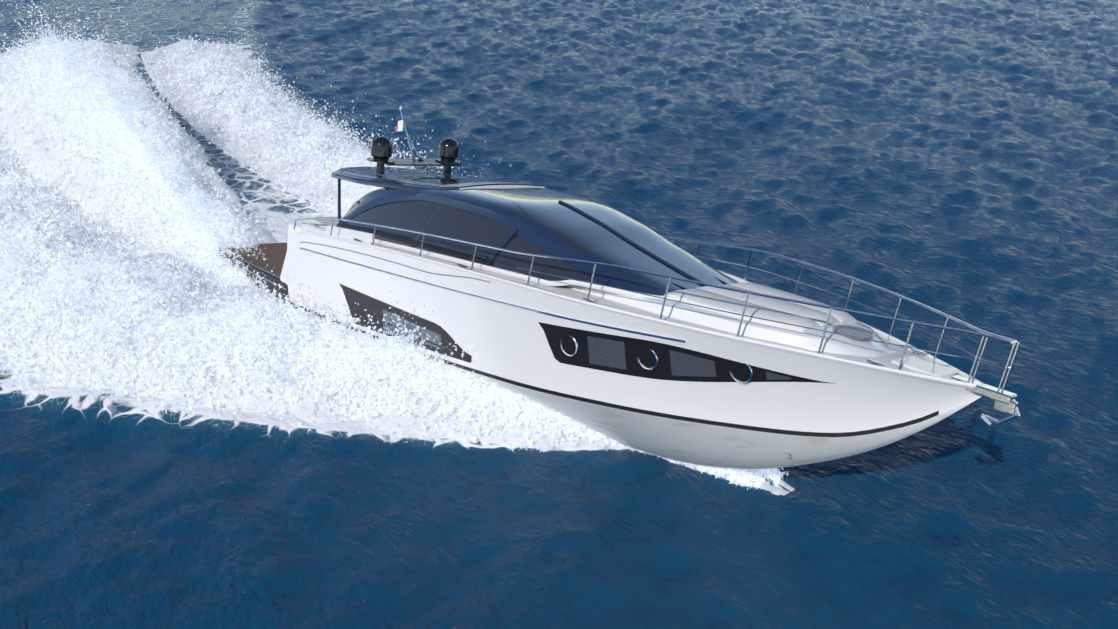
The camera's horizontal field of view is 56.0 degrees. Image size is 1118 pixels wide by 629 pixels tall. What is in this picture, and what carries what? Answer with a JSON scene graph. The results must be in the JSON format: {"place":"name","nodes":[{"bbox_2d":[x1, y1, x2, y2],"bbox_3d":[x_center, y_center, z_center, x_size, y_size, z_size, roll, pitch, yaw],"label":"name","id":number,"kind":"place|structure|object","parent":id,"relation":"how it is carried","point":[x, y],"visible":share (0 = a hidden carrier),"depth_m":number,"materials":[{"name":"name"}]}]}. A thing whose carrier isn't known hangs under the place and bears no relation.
{"place":"outdoors","nodes":[
{"label":"outdoors","id":0,"kind":"place"},
{"bbox_2d":[0,0,1117,628],"bbox_3d":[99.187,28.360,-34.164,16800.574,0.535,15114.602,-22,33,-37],"label":"sea","id":1,"kind":"structure","parent":0,"point":[956,158],"depth_m":21.40,"materials":[{"name":"liquid"}]},
{"bbox_2d":[0,48,219,271],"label":"water spray","id":2,"kind":"object","parent":1,"relation":"on","point":[15,138],"visible":0.29,"depth_m":30.68,"materials":[{"name":"white liquid"}]},
{"bbox_2d":[0,0,282,289],"bbox_3d":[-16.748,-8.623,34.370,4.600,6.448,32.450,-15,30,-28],"label":"plume drops","id":3,"kind":"object","parent":1,"relation":"on","point":[43,62],"visible":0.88,"depth_m":29.06,"materials":[{"name":"white liquid"}]},
{"bbox_2d":[67,40,277,245],"bbox_3d":[-14.671,-7.625,36.257,3.878,2.915,31.946,-13,29,-24],"label":"water spray","id":4,"kind":"object","parent":1,"relation":"on","point":[209,174],"visible":0.23,"depth_m":29.79,"materials":[{"name":"white liquid"}]},
{"bbox_2d":[0,72,789,494],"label":"spray","id":5,"kind":"object","parent":1,"relation":"on","point":[384,422],"visible":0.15,"depth_m":20.59,"materials":[{"name":"white liquid"}]},
{"bbox_2d":[0,65,769,489],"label":"spray drops","id":6,"kind":"object","parent":5,"relation":"on","point":[484,393],"visible":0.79,"depth_m":20.73,"materials":[{"name":"white liquid"}]},
{"bbox_2d":[138,27,788,486],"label":"spray droplets","id":7,"kind":"object","parent":1,"relation":"on","point":[244,91],"visible":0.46,"depth_m":35.66},
{"bbox_2d":[141,40,793,490],"bbox_3d":[-7.480,-5.174,32.898,5.536,1.467,41.236,-14,29,-26],"label":"spray","id":8,"kind":"object","parent":1,"relation":"on","point":[237,152],"visible":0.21,"depth_m":35.76,"materials":[{"name":"white liquid"}]},
{"bbox_2d":[219,106,1019,468],"bbox_3d":[-0.463,-0.751,20.576,4.730,5.325,19.149,-7,21,-43],"label":"yacht","id":9,"kind":"object","parent":1,"relation":"on","point":[615,324],"visible":0.98,"depth_m":17.40,"materials":[{"name":"white plastic"}]}
]}

